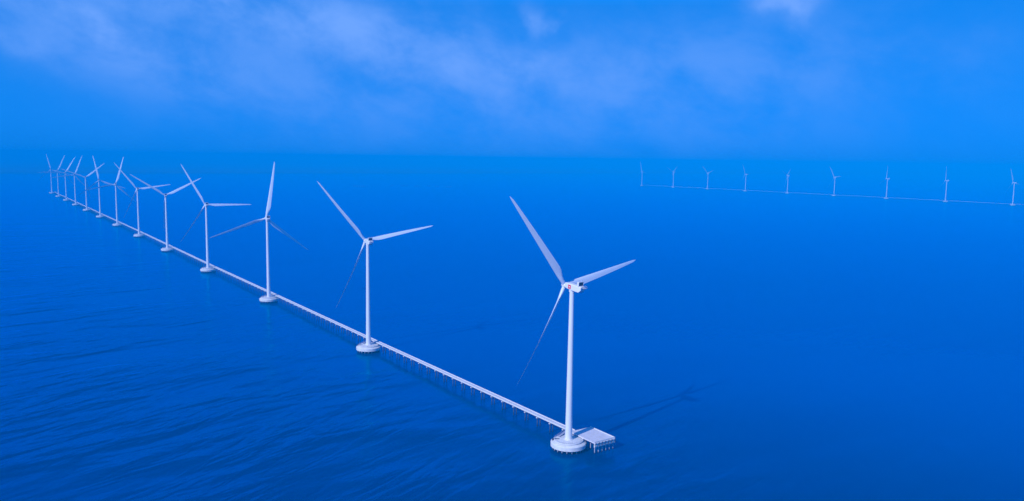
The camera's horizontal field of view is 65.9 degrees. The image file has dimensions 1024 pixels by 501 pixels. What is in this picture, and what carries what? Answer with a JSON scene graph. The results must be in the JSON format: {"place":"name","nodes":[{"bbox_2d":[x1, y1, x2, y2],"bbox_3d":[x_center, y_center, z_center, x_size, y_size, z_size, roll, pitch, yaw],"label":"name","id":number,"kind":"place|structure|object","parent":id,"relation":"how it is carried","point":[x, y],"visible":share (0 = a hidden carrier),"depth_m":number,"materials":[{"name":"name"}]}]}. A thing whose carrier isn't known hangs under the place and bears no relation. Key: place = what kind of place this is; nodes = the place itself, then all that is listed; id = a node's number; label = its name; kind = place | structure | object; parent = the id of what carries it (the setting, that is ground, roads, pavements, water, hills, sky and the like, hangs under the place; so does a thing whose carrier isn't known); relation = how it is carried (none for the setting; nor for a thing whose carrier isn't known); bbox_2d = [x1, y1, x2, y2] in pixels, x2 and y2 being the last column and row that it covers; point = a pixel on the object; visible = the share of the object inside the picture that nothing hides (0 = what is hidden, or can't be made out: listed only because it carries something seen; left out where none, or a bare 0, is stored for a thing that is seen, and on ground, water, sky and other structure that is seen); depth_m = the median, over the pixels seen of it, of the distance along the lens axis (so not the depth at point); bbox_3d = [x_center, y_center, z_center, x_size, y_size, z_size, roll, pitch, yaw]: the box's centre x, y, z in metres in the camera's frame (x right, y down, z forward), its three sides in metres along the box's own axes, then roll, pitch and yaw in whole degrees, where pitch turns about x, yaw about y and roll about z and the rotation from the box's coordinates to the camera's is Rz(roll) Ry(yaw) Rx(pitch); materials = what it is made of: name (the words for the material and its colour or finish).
{"place":"outdoors","nodes":[
{"label":"outdoors","id":0,"kind":"place"},
{"bbox_2d":[0,154,1023,500],"bbox_3d":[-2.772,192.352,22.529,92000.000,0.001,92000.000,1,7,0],"label":"sea","id":1,"kind":"structure","parent":0,"point":[768,338],"depth_m":852.71,"materials":[{"name":"liquid"}]},
{"bbox_2d":[38,155,69,196],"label":"wind turbine","id":2,"kind":"object","parent":1,"relation":"in","point":[58,195],"visible":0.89,"depth_m":3376.26,"materials":[{"name":"metal"}]},
{"bbox_2d":[41,155,66,193],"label":"wind turbine","id":3,"kind":"object","parent":1,"relation":"in","point":[51,177],"visible":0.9,"depth_m":3633.09,"materials":[{"name":"metal"}]},
{"bbox_2d":[44,157,76,200],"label":"wind turbine","id":4,"kind":"object","parent":1,"relation":"in","point":[66,199],"visible":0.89,"depth_m":3115.98,"materials":[{"name":"metal"}]},
{"bbox_2d":[52,156,86,205],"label":"wind turbine","id":5,"kind":"object","parent":1,"relation":"in","point":[75,203],"visible":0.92,"depth_m":2857.07,"materials":[{"name":"metal"}]},
{"bbox_2d":[62,164,102,210],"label":"wind turbine","id":6,"kind":"object","parent":1,"relation":"in","point":[86,208],"visible":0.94,"depth_m":2597.92,"materials":[{"name":"metal"}]},
{"bbox_2d":[80,157,123,217],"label":"wind turbine","id":7,"kind":"object","parent":1,"relation":"in","point":[100,215],"visible":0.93,"depth_m":2335.25,"materials":[{"name":"metal"}]},
{"bbox_2d":[88,159,136,226],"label":"wind turbine","id":8,"kind":"object","parent":1,"relation":"in","point":[117,224],"visible":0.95,"depth_m":2078.33,"materials":[{"name":"metal"}]},
{"bbox_2d":[114,163,170,236],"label":"wind turbine","id":9,"kind":"object","parent":1,"relation":"in","point":[139,234],"visible":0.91,"depth_m":1818.66,"materials":[{"name":"metal"}]},
{"bbox_2d":[130,174,199,251],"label":"wind turbine","id":10,"kind":"object","parent":1,"relation":"in","point":[167,248],"visible":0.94,"depth_m":1560.41,"materials":[{"name":"metal"}]},
{"bbox_2d":[180,165,250,272],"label":"wind turbine","id":11,"kind":"object","parent":1,"relation":"in","point":[207,268],"visible":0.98,"depth_m":1294.39,"materials":[{"name":"metal"}]},
{"bbox_2d":[210,161,307,302],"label":"wind turbine","id":12,"kind":"object","parent":1,"relation":"in","point":[268,297],"visible":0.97,"depth_m":1036.66,"materials":[{"name":"metal"}]},
{"bbox_2d":[54,192,574,431],"bbox_3d":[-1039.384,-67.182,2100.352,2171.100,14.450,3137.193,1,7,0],"label":"access jetty","id":13,"kind":"object","parent":1,"relation":"in","point":[513,404],"visible":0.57,"depth_m":786.21,"materials":[{"name":"concrete"}]},
{"bbox_2d":[317,181,430,353],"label":"wind turbine","id":14,"kind":"object","parent":1,"relation":"in","point":[368,345],"visible":0.95,"depth_m":780.88,"materials":[{"name":"metal"}]},
{"bbox_2d":[510,197,634,454],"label":"wind turbine","id":15,"kind":"object","parent":1,"relation":"in","point":[566,440],"visible":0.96,"depth_m":522.25,"materials":[{"name":"white paint"}]},
{"bbox_2d":[572,426,615,453],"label":"landing platform","id":16,"kind":"structure","parent":1,"relation":"in","point":[596,437],"depth_m":532.09,"materials":[{"name":"concrete"}]},
{"bbox_2d":[643,185,1023,205],"bbox_3d":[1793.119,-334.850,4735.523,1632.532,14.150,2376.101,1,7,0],"label":"access jetty","id":17,"kind":"object","parent":1,"relation":"in","point":[849,195],"visible":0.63,"depth_m":4471.15,"materials":[{"name":"concrete"}]},
{"bbox_2d":[828,168,839,195],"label":"wind turbine","id":18,"kind":"object","parent":1,"relation":"in","point":[834,182],"visible":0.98,"depth_m":4589.27,"materials":[{"name":"metal"}]},
{"bbox_2d":[882,168,888,198],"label":"wind turbine","id":19,"kind":"object","parent":1,"relation":"in","point":[886,179],"visible":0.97,"depth_m":4327.86,"materials":[{"name":"metal"}]},
{"bbox_2d":[943,167,948,201],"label":"wind turbine","id":20,"kind":"object","parent":1,"relation":"in","point":[946,186],"visible":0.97,"depth_m":4064.02,"materials":[{"name":"metal"}]},
{"bbox_2d":[1005,171,1016,205],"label":"wind turbine","id":21,"kind":"object","parent":1,"relation":"in","point":[1013,190],"visible":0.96,"depth_m":3803.50,"materials":[{"name":"metal"}]},
{"bbox_2d":[0,156,1023,174],"bbox_3d":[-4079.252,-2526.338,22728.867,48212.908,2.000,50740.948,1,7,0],"label":"coastal land","id":22,"kind":"structure","parent":0,"point":[155,162],"depth_m":19895.38,"materials":[{"name":"blue"}]},
{"bbox_2d":[0,166,1023,174],"bbox_3d":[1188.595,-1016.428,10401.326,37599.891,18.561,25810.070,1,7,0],"label":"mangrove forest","id":23,"kind":"object","parent":22,"relation":"on","point":[43,169],"visible":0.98,"depth_m":10519.24,"materials":[{"name":"blue"}]},
{"bbox_2d":[0,0,1023,168],"label":"sky","id":24,"kind":"structure","parent":0,"point":[867,83],"materials":[{"name":"blue"}]}
]}

